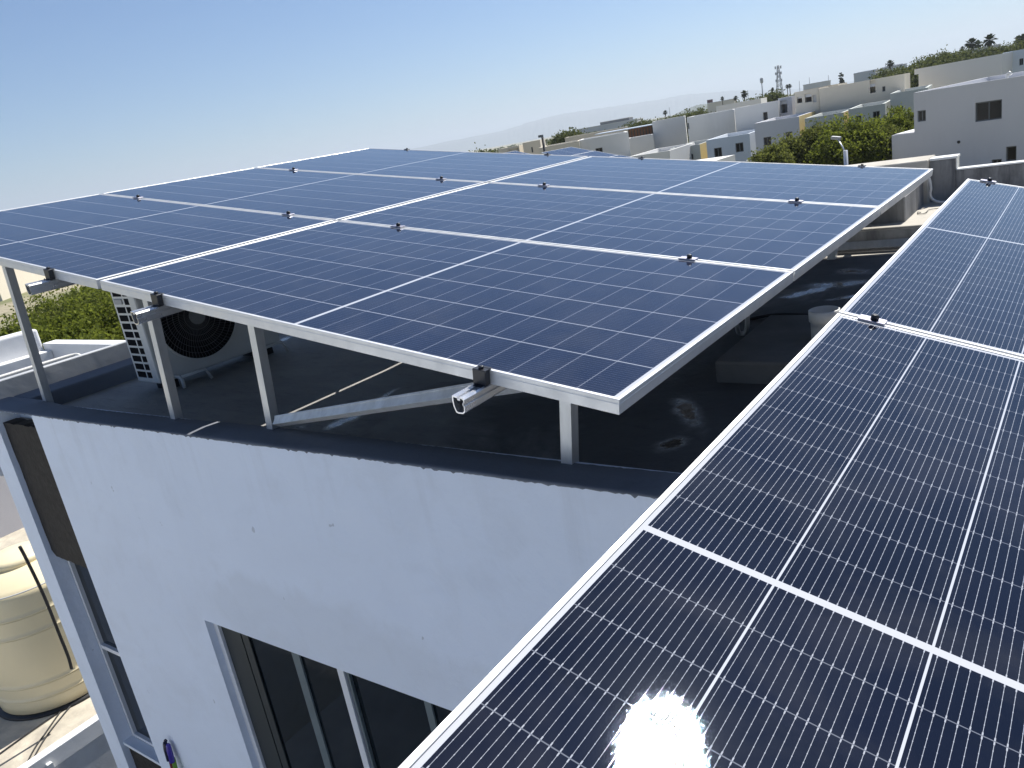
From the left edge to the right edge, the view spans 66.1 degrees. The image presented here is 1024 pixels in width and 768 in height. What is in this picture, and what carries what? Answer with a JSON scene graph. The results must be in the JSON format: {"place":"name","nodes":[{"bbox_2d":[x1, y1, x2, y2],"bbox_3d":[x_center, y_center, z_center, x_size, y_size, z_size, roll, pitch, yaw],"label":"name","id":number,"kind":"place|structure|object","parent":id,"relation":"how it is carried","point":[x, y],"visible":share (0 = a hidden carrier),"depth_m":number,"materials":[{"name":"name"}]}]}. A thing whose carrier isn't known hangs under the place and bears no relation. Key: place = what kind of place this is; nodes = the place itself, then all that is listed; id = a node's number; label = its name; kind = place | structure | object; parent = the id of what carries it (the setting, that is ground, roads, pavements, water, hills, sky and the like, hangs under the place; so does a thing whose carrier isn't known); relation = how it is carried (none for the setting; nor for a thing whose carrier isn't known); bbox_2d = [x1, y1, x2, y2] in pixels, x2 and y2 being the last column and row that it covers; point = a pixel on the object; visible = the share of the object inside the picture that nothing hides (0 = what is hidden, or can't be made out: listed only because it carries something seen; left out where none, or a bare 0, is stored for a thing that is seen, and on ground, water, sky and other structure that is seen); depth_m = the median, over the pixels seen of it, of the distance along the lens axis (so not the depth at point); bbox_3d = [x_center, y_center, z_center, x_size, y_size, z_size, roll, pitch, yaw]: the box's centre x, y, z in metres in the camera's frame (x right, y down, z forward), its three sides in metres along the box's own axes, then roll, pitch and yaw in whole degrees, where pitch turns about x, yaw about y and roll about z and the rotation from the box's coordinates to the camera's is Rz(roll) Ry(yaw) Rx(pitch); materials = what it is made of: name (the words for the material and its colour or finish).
{"place":"outdoors","nodes":[
{"label":"outdoors","id":0,"kind":"place"},
{"bbox_2d":[25,279,74,294],"bbox_3d":[-0.770,-0.964,4.272,0.036,0.042,3.576,13,28,34],"label":"mounting rail","id":1,"kind":"object","parent":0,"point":[37,287],"visible":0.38,"depth_m":2.99,"materials":[{"name":"metal"}]},
{"bbox_2d":[43,267,54,279],"bbox_3d":[-1.766,-0.423,3.004,0.038,0.047,0.039,13,28,34],"label":"end clamp","id":2,"kind":"object","parent":1,"relation":"attached to","point":[49,273],"visible":1,"depth_m":3.00,"materials":[{"name":"black metal"}]},
{"bbox_2d":[0,329,130,475],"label":"white neighbour house","id":3,"kind":"structure","parent":0,"point":[94,355],"depth_m":5.06,"materials":[{"name":"paint"}]},
{"bbox_2d":[0,353,80,378],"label":"white pipe","id":4,"kind":"object","parent":3,"relation":"on","point":[31,367],"visible":0.96,"depth_m":4.75,"materials":[{"name":"plastic"}]},
{"bbox_2d":[0,93,793,327],"bbox_3d":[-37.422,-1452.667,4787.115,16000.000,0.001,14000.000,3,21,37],"label":"ground","id":5,"kind":"structure","parent":0,"point":[5,310],"depth_m":86.69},
{"bbox_2d":[0,266,45,300],"bbox_3d":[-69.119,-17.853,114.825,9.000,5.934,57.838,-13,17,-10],"label":"beige far house","id":6,"kind":"structure","parent":5,"relation":"on","point":[23,278],"depth_m":95.24,"materials":[{"name":"paint"}]},
{"bbox_2d":[0,291,111,335],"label":"leafy tree","id":7,"kind":"object","parent":5,"relation":"on","point":[9,330],"visible":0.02,"depth_m":28.08,"materials":[{"name":"green plant"}]},
{"bbox_2d":[24,278,91,316],"bbox_3d":[-19.647,-2.884,37.448,6.802,5.242,8.119,3,21,37],"label":"leafy tree","id":8,"kind":"object","parent":5,"relation":"on","point":[46,294],"visible":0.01,"depth_m":34.72,"materials":[{"name":"green plant"}]},
{"bbox_2d":[0,476,117,767],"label":"neighbour house","id":9,"kind":"structure","parent":5,"relation":"on","point":[76,737],"depth_m":6.93,"materials":[{"name":"grey paint"}]},
{"bbox_2d":[0,709,62,753],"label":"roof cable","id":10,"kind":"object","parent":9,"relation":"on","point":[29,732],"visible":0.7,"depth_m":6.97,"materials":[{"name":"black rubber"}]},
{"bbox_2d":[0,541,89,720],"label":"water tank","id":11,"kind":"object","parent":9,"relation":"on","point":[39,678],"visible":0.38,"depth_m":7.10,"materials":[{"name":"beige plastic"}]},
{"bbox_2d":[18,546,72,669],"bbox_3d":[-4.037,1.953,6.836,0.063,1.251,0.027,-21,20,-33],"label":"vent hose","id":12,"kind":"object","parent":9,"relation":"on","point":[30,567],"visible":1,"depth_m":6.83,"materials":[{"name":"black rubber"}]},
{"bbox_2d":[0,307,123,348],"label":"leafy tree","id":13,"kind":"object","parent":5,"relation":"on","point":[96,336],"visible":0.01,"depth_m":18.11,"materials":[{"name":"green plant"}]},
{"bbox_2d":[10,285,124,341],"bbox_3d":[-10.190,-0.281,22.238,6.610,5.949,5.086,-9,17,3],"label":"leafy tree","id":14,"kind":"object","parent":5,"relation":"on","point":[58,320],"visible":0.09,"depth_m":20.64,"materials":[{"name":"green plant"}]},
{"bbox_2d":[16,289,122,339],"bbox_3d":[-11.803,-0.049,22.792,5.492,5.732,4.589,-10,17,0],"label":"leafy tree","id":15,"kind":"object","parent":5,"relation":"on","point":[70,296],"depth_m":21.49,"materials":[{"name":"green plant"}]},
{"bbox_2d":[38,287,110,308],"bbox_3d":[-16.178,-2.317,32.737,6.794,5.731,7.822,3,21,37],"label":"leafy tree","id":16,"kind":"object","parent":5,"relation":"on","point":[80,292],"visible":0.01,"depth_m":31.31,"materials":[{"name":"green plant"}]},
{"bbox_2d":[0,154,1023,767],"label":"white house","id":17,"kind":"structure","parent":5,"relation":"on","point":[230,578],"depth_m":3.20,"materials":[{"name":"paint"}]},
{"bbox_2d":[2,266,53,401],"bbox_3d":[-2.503,-0.310,4.046,0.037,0.900,0.038,13,28,34],"label":"support post","id":18,"kind":"object","parent":17,"relation":"on","point":[25,327],"visible":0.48,"depth_m":4.05,"materials":[{"name":"metal"}]},
{"bbox_2d":[68,561,152,746],"bbox_3d":[-2.268,1.590,4.614,0.512,1.310,0.040,3,21,36],"label":"window","id":19,"kind":"structure","parent":17,"relation":"in","point":[81,575],"depth_m":4.72,"materials":[{"name":"glass"}]},
{"bbox_2d":[142,300,182,418],"bbox_3d":[-1.474,-0.158,3.298,0.037,0.697,0.037,13,28,34],"label":"support post","id":20,"kind":"object","parent":17,"relation":"on","point":[164,365],"visible":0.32,"depth_m":3.32,"materials":[{"name":"metal"}]},
{"bbox_2d":[166,743,177,767],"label":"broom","id":21,"kind":"object","parent":17,"relation":"on","point":[172,759],"visible":1,"depth_m":4.34,"materials":[{"name":"blue plastic"}]},
{"bbox_2d":[110,292,288,387],"bbox_3d":[-1.784,-0.371,4.551,0.331,0.615,0.804,4,22,40],"label":"air conditioner","id":22,"kind":"object","parent":17,"relation":"on","point":[196,343],"visible":0.43,"depth_m":4.38,"materials":[{"name":"paint"}]},
{"bbox_2d":[247,325,280,429],"bbox_3d":[-0.930,-0.084,2.922,0.037,0.592,0.037,13,28,34],"label":"support post","id":23,"kind":"object","parent":17,"relation":"on","point":[262,367],"visible":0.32,"depth_m":2.93,"materials":[{"name":"metal"}]},
{"bbox_2d":[213,623,451,767],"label":"window","id":24,"kind":"structure","parent":17,"relation":"in","point":[396,722],"depth_m":3.34,"materials":[{"name":"glass"}]},
{"bbox_2d":[273,382,521,426],"bbox_3d":[-0.410,0.066,2.442,1.399,0.329,0.048,7,24,44],"label":"diagonal brace","id":25,"kind":"object","parent":17,"relation":"attached to","point":[442,395],"visible":0.65,"depth_m":2.43,"materials":[{"name":"metal"}]},
{"bbox_2d":[559,401,578,464],"bbox_3d":[0.158,0.080,2.182,0.037,0.342,0.037,13,28,34],"label":"support post","id":26,"kind":"object","parent":17,"relation":"on","point":[569,438],"visible":0.42,"depth_m":2.19,"materials":[{"name":"metal"}]},
{"bbox_2d":[735,315,749,335],"bbox_3d":[0.967,-0.261,3.316,0.060,0.168,0.185,-7,17,11],"label":"conduit loop","id":27,"kind":"object","parent":17,"relation":"on","point":[746,328],"visible":0.63,"depth_m":3.33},
{"bbox_2d":[808,305,839,338],"bbox_3d":[1.171,-0.222,2.946,0.111,0.120,0.111,3,21,37],"label":"vent pipe","id":28,"kind":"object","parent":17,"relation":"on","point":[820,317],"visible":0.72,"depth_m":2.92,"materials":[{"name":"white plastic"}]},
{"bbox_2d":[827,248,837,259],"bbox_3d":[1.744,-0.851,4.242,0.041,0.385,0.041,13,28,34],"label":"support post","id":29,"kind":"object","parent":17,"relation":"on","point":[832,255],"visible":0.08,"depth_m":4.29,"materials":[{"name":"metal"}]},
{"bbox_2d":[452,384,506,413],"bbox_3d":[0.924,-0.562,3.111,0.036,0.042,3.576,13,28,34],"label":"mounting rail","id":30,"kind":"object","parent":29,"relation":"attached to","point":[467,399],"visible":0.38,"depth_m":1.82,"materials":[{"name":"metal"}]},
{"bbox_2d":[100,220,793,414],"bbox_3d":[-0.291,-0.346,2.651,2.094,0.035,1.134,13,28,34],"label":"solar panel","id":31,"kind":"object","parent":30,"relation":"on","point":[617,333],"visible":1,"depth_m":2.37,"materials":[{"name":"glass"}]},
{"bbox_2d":[472,365,491,387],"bbox_3d":[-0.072,-0.021,1.843,0.038,0.047,0.039,13,28,34],"label":"end clamp","id":32,"kind":"object","parent":30,"relation":"attached to","point":[481,375],"visible":1,"depth_m":1.84,"materials":[{"name":"black metal"}]},
{"bbox_2d":[340,182,880,280],"bbox_3d":[0.380,-0.738,3.495,2.094,0.035,1.134,13,28,34],"label":"solar panel","id":33,"kind":"object","parent":30,"relation":"on","point":[798,239],"visible":0.88,"depth_m":3.30,"materials":[{"name":"glass"}]},
{"bbox_2d":[490,156,932,214],"bbox_3d":[1.051,-1.131,4.339,2.094,0.037,1.134,13,28,34],"label":"solar panel","id":34,"kind":"object","parent":30,"relation":"on","point":[885,188],"visible":0.89,"depth_m":4.18,"materials":[{"name":"glass"}]},
{"bbox_2d":[928,178,945,203],"bbox_3d":[2.536,-1.178,4.669,0.216,0.217,0.039,3,21,37],"label":"wall conduit","id":35,"kind":"object","parent":17,"relation":"attached to","point":[930,194],"depth_m":4.70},
{"label":"rail","id":36,"kind":"object","parent":17,"relation":"attached to","visible":0},
{"bbox_2d":[398,313,1023,767],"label":"solar panel","id":37,"kind":"object","parent":36,"relation":"attached to","point":[812,557],"visible":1,"depth_m":0.97,"materials":[{"name":"glass"}]},
{"bbox_2d":[857,314,886,324],"bbox_3d":[0.842,-0.142,1.843,0.060,0.047,0.033,20,31,30],"label":"clamp","id":38,"kind":"object","parent":37,"relation":"attached to","point":[874,318],"visible":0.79,"depth_m":1.83,"materials":[{"name":"silver metal"}]},
{"bbox_2d":[838,179,1023,357],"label":"solar panel","id":39,"kind":"object","parent":36,"relation":"attached to","point":[952,269],"visible":0.83,"depth_m":2.17,"materials":[{"name":"glass"}]},
{"bbox_2d":[538,140,579,154],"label":"cream low house","id":40,"kind":"structure","parent":5,"relation":"on","point":[575,143],"depth_m":56.81,"materials":[{"name":"paint"}]},
{"bbox_2d":[545,127,587,144],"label":"belt tree","id":41,"kind":"object","parent":5,"relation":"on","point":[558,138],"visible":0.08,"depth_m":104.44,"materials":[{"name":"green plant"}]},
{"bbox_2d":[579,131,630,156],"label":"niche window house","id":42,"kind":"structure","parent":5,"relation":"on","point":[618,143],"depth_m":57.02,"materials":[{"name":"paint"}]},
{"bbox_2d":[578,118,641,133],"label":"building","id":43,"kind":"structure","parent":5,"relation":"on","point":[609,126],"depth_m":280.37,"materials":[{"name":"paint"}]},
{"bbox_2d":[622,117,657,129],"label":"belt tree","id":44,"kind":"object","parent":5,"relation":"on","point":[642,122],"visible":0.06,"depth_m":130.97,"materials":[{"name":"green plant"}]},
{"bbox_2d":[664,106,708,142],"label":"belt tree","id":45,"kind":"object","parent":5,"relation":"on","point":[693,112],"visible":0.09,"depth_m":124.33,"materials":[{"name":"green plant"}]},
{"bbox_2d":[486,75,888,152],"bbox_3d":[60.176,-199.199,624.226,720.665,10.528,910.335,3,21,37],"label":"distant wood","id":46,"kind":"object","parent":5,"relation":"on","point":[547,141],"visible":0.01,"depth_m":674.34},
{"bbox_2d":[707,99,736,112],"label":"building","id":47,"kind":"structure","parent":5,"relation":"on","point":[711,105],"depth_m":384.30,"materials":[{"name":"paint"}]},
{"bbox_2d":[736,89,779,102],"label":"belt tree","id":48,"kind":"object","parent":5,"relation":"on","point":[777,95],"visible":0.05,"depth_m":114.72,"materials":[{"name":"green plant"}]},
{"bbox_2d":[745,142,795,163],"bbox_3d":[13.449,-9.922,40.965,3.464,5.372,3.292,3,21,37],"label":"spreading tree","id":49,"kind":"object","parent":5,"relation":"on","point":[773,153],"visible":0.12,"depth_m":39.91,"materials":[{"name":"green plant"}]},
{"bbox_2d":[775,65,782,93],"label":"lattice tower","id":50,"kind":"structure","parent":5,"relation":"on","point":[778,76],"depth_m":621.89,"materials":[{"name":"metal"}]},
{"bbox_2d":[778,95,795,115],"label":"open balcony house","id":51,"kind":"structure","parent":5,"relation":"on","point":[789,103],"depth_m":62.94,"materials":[{"name":"paint"}]},
{"bbox_2d":[771,129,817,163],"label":"spreading tree","id":52,"kind":"object","parent":5,"relation":"on","point":[796,145],"visible":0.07,"depth_m":42.21,"materials":[{"name":"green plant"}]},
{"bbox_2d":[787,118,842,162],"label":"spreading tree","id":53,"kind":"object","parent":5,"relation":"on","point":[811,133],"visible":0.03,"depth_m":42.54,"materials":[{"name":"green plant"}]},
{"bbox_2d":[803,81,826,89],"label":"building","id":54,"kind":"structure","parent":5,"relation":"on","point":[814,85],"depth_m":281.42,"materials":[{"name":"paint"}]},
{"bbox_2d":[831,136,847,165],"bbox_3d":[14.633,-8.341,34.800,0.409,5.142,1.011,-14,17,-14],"label":"street lamp","id":55,"kind":"object","parent":5,"relation":"on","point":[845,152],"visible":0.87,"depth_m":33.94,"materials":[{"name":"metal"}]},
{"bbox_2d":[797,113,895,165],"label":"spreading tree","id":56,"kind":"object","parent":5,"relation":"on","point":[855,140],"visible":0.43,"depth_m":40.44,"materials":[{"name":"green plant"}]},
{"bbox_2d":[853,70,875,82],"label":"building","id":57,"kind":"structure","parent":5,"relation":"on","point":[861,76],"depth_m":206.48,"materials":[{"name":"paint"}]},
{"bbox_2d":[848,100,889,124],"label":"two window house","id":58,"kind":"structure","parent":5,"relation":"on","point":[874,109],"depth_m":49.77,"materials":[{"name":"paint"}]},
{"bbox_2d":[870,121,907,160],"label":"spreading tree","id":59,"kind":"object","parent":5,"relation":"on","point":[893,128],"visible":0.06,"depth_m":40.38,"materials":[{"name":"green plant"}]},
{"bbox_2d":[867,65,911,79],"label":"belt tree","id":60,"kind":"object","parent":5,"relation":"on","point":[882,74],"visible":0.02,"depth_m":109.34,"materials":[{"name":"green plant"}]},
{"bbox_2d":[873,102,913,130],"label":"spreading tree","id":61,"kind":"object","parent":5,"relation":"on","point":[900,119],"visible":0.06,"depth_m":44.12,"materials":[{"name":"green plant"}]},
{"bbox_2d":[868,60,941,87],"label":"belt tree","id":62,"kind":"object","parent":5,"relation":"on","point":[914,81],"visible":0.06,"depth_m":98.76,"materials":[{"name":"green plant"}]},
{"bbox_2d":[871,48,957,75],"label":"belt tree","id":63,"kind":"object","parent":5,"relation":"on","point":[939,57],"visible":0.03,"depth_m":106.96,"materials":[{"name":"green plant"}]},
{"bbox_2d":[896,44,967,69],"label":"belt tree","id":64,"kind":"object","parent":5,"relation":"on","point":[951,54],"visible":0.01,"depth_m":109.85,"materials":[{"name":"green plant"}]},
{"bbox_2d":[911,46,1002,66],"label":"belt tree","id":65,"kind":"object","parent":5,"relation":"on","point":[977,55],"visible":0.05,"depth_m":112.56,"materials":[{"name":"green plant"}]},
{"bbox_2d":[914,52,1012,88],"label":"pale house","id":66,"kind":"structure","parent":5,"relation":"on","point":[942,75],"depth_m":60.42,"materials":[{"name":"paint"}]},
{"bbox_2d":[963,37,977,51],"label":"palm tree","id":67,"kind":"object","parent":5,"relation":"on","point":[970,42],"visible":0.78,"depth_m":161.61,"materials":[{"name":"green plant"}]},
{"bbox_2d":[982,34,998,49],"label":"palm tree","id":68,"kind":"object","parent":5,"relation":"on","point":[988,42],"visible":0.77,"depth_m":159.89,"materials":[{"name":"green plant"}]},
{"bbox_2d":[962,40,1023,57],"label":"belt tree","id":69,"kind":"object","parent":5,"relation":"on","point":[1000,51],"visible":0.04,"depth_m":119.50,"materials":[{"name":"green plant"}]},
{"bbox_2d":[980,38,1023,55],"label":"belt tree","id":70,"kind":"object","parent":5,"relation":"on","point":[1013,48],"visible":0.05,"depth_m":117.61,"materials":[{"name":"green plant"}]},
{"bbox_2d":[1005,49,1023,72],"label":"blue grey house","id":71,"kind":"structure","parent":5,"relation":"on","point":[1018,61],"depth_m":59.40,"materials":[{"name":"paint"}]},
{"bbox_2d":[498,145,523,152],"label":"carport house","id":72,"kind":"structure","parent":0,"point":[519,148],"depth_m":69.00,"materials":[{"name":"paint"}]},
{"bbox_2d":[0,0,1023,210],"label":"sky","id":73,"kind":"structure","parent":0,"point":[97,96],"materials":[{"name":"blue"}]},
{"bbox_2d":[522,139,545,153],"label":"beige house","id":74,"kind":"structure","parent":0,"point":[531,147],"depth_m":66.97,"materials":[{"name":"paint"}]},
{"bbox_2d":[565,127,627,141],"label":"terrace house","id":75,"kind":"structure","parent":0,"point":[577,137],"depth_m":90.14,"materials":[{"name":"paint"}]},
{"bbox_2d":[600,117,632,124],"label":"building","id":76,"kind":"structure","parent":0,"point":[616,120],"depth_m":449.89,"materials":[{"name":"paint"}]},
{"bbox_2d":[594,124,654,144],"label":"slatted terrace house","id":77,"kind":"structure","parent":0,"point":[640,130],"depth_m":75.23,"materials":[{"name":"paint"}]},
{"bbox_2d":[410,81,853,151],"bbox_3d":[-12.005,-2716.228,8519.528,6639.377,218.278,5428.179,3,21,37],"label":"hills","id":78,"kind":"structure","parent":0,"point":[552,125],"depth_m":8356.04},
{"bbox_2d":[629,134,654,155],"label":"white step house","id":79,"kind":"structure","parent":0,"point":[641,144],"depth_m":71.89,"materials":[{"name":"paint"}]},
{"bbox_2d":[630,139,708,159],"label":"white house","id":80,"kind":"structure","parent":0,"point":[681,152],"depth_m":58.33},
{"bbox_2d":[652,116,687,148],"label":"white block house","id":81,"kind":"structure","parent":0,"point":[669,132],"depth_m":72.95,"materials":[{"name":"paint"}]},
{"bbox_2d":[677,104,707,114],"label":"hills","id":82,"kind":"structure","parent":0,"point":[694,108],"depth_m":2052.46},
{"bbox_2d":[687,109,735,142],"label":"cream house","id":83,"kind":"structure","parent":0,"point":[709,125],"depth_m":66.44,"materials":[{"name":"paint"}]},
{"bbox_2d":[700,155,734,161],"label":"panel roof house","id":84,"kind":"structure","parent":0,"point":[728,158],"depth_m":30.64,"materials":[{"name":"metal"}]},
{"bbox_2d":[542,147,590,155],"bbox_3d":[2.290,-9.537,32.390,1.134,0.038,2.094,22,33,33],"label":"solar panel","id":85,"kind":"object","parent":84,"relation":"on","point":[570,151],"visible":0.83,"depth_m":32.39,"materials":[{"name":"glass"}]},
{"bbox_2d":[572,151,615,156],"bbox_3d":[3.232,-9.199,31.815,1.134,0.035,2.094,22,33,33],"label":"solar panel","id":86,"kind":"object","parent":84,"relation":"on","point":[596,153],"visible":0.46,"depth_m":32.11,"materials":[{"name":"glass"}]},
{"bbox_2d":[706,129,755,161],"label":"blue white house","id":87,"kind":"structure","parent":0,"point":[739,145],"depth_m":57.17,"materials":[{"name":"paint"}]},
{"bbox_2d":[716,97,766,111],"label":"white house","id":88,"kind":"structure","parent":0,"point":[738,104],"depth_m":83.57,"materials":[{"name":"paint"}]},
{"bbox_2d":[734,100,784,131],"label":"white house","id":89,"kind":"structure","parent":0,"point":[747,117],"depth_m":63.32,"materials":[{"name":"paint"}]},
{"bbox_2d":[743,313,807,320],"bbox_3d":[1.242,-0.286,3.473,0.500,0.038,0.079,6,23,43],"label":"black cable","id":90,"kind":"object","parent":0,"point":[760,316],"visible":0.45,"depth_m":3.55,"materials":[{"name":"rubber"}]},
{"bbox_2d":[754,111,814,152],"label":"grey front house","id":91,"kind":"structure","parent":0,"point":[766,131],"depth_m":54.38,"materials":[{"name":"paint"}]},
{"bbox_2d":[794,86,827,114],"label":"balcony house","id":92,"kind":"structure","parent":0,"point":[807,101],"depth_m":58.95,"materials":[{"name":"paint"}]},
{"bbox_2d":[805,108,849,129],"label":"yellow strip house","id":93,"kind":"structure","parent":0,"point":[829,115],"depth_m":51.66,"materials":[{"name":"paint"}]},
{"bbox_2d":[819,73,909,112],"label":"cream house","id":94,"kind":"structure","parent":0,"point":[844,96],"depth_m":57.02,"materials":[{"name":"paint"}]},
{"bbox_2d":[838,238,909,250],"bbox_3d":[2.268,-0.742,4.041,2.401,0.064,0.051,3,21,36],"label":"steel channel","id":95,"kind":"object","parent":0,"point":[875,244],"depth_m":4.25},
{"bbox_2d":[890,85,931,127],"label":"grey green house","id":96,"kind":"structure","parent":0,"point":[905,97],"depth_m":49.44,"materials":[{"name":"paint"}]},
{"bbox_2d":[892,71,1023,166],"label":"grey house","id":97,"kind":"structure","parent":0,"point":[977,122],"depth_m":36.75,"materials":[{"name":"paint"}]},
{"bbox_2d":[918,110,925,121],"bbox_3d":[19.934,-13.016,38.201,0.060,0.515,0.385,-23,21,-36],"label":"window","id":98,"kind":"structure","parent":97,"relation":"in","point":[921,114],"depth_m":38.22,"materials":[{"name":"glass"}]},
{"bbox_2d":[976,99,1001,121],"bbox_3d":[21.854,-12.517,36.036,0.060,0.850,1.106,-23,21,-36],"label":"window","id":99,"kind":"structure","parent":97,"relation":"in","point":[987,110],"depth_m":36.03,"materials":[{"name":"glass"}]},
{"bbox_2d":[1006,146,1015,160],"bbox_3d":[22.802,-10.518,35.899,0.060,0.655,0.428,-23,21,-36],"label":"window","id":100,"kind":"structure","parent":97,"relation":"in","point":[1011,150],"depth_m":35.91,"materials":[{"name":"glass"}]},
{"bbox_3d":[-0.845,-1.206,6.136,0.037,0.956,0.037,13,28,34],"label":"support post","id":101,"kind":"object","parent":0,"visible":0},
{"bbox_3d":[-1.857,-1.222,5.017,0.036,0.042,3.576,13,28,34],"label":"rail","id":102,"kind":"object","parent":101,"relation":"attached to","visible":0},
{"bbox_2d":[0,194,333,288],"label":"solar panel","id":103,"kind":"object","parent":102,"relation":"on","point":[91,241],"visible":0.83,"depth_m":3.59,"materials":[{"name":"glass"}]},
{"bbox_2d":[102,168,484,220],"bbox_3d":[-1.335,-1.145,4.671,2.094,0.038,1.134,13,28,34],"label":"solar panel","id":104,"kind":"object","parent":102,"relation":"on","point":[329,196],"visible":0.7,"depth_m":4.53,"materials":[{"name":"glass"}]},
{"bbox_2d":[256,148,587,182],"bbox_3d":[-0.664,-1.538,5.514,2.094,0.037,1.134,13,28,34],"label":"solar panel","id":105,"kind":"object","parent":102,"relation":"attached to","point":[486,167],"visible":0.73,"depth_m":5.39,"materials":[{"name":"glass"}]},
{"bbox_3d":[0.709,-1.004,4.994,0.037,0.589,0.037,13,28,34],"label":"support post","id":106,"kind":"object","parent":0,"visible":0},
{"bbox_2d":[131,305,183,324],"bbox_3d":[-0.175,-0.823,3.865,0.035,0.042,3.576,13,28,34],"label":"mounting rail","id":107,"kind":"object","parent":106,"relation":"attached to","point":[145,314],"visible":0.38,"depth_m":2.58,"materials":[{"name":"metal"}]},
{"bbox_2d":[150,291,163,306],"bbox_3d":[-1.171,-0.282,2.596,0.038,0.047,0.039,13,28,34],"label":"end clamp","id":108,"kind":"object","parent":107,"relation":"attached to","point":[156,298],"visible":1,"depth_m":2.59,"materials":[{"name":"black metal"}]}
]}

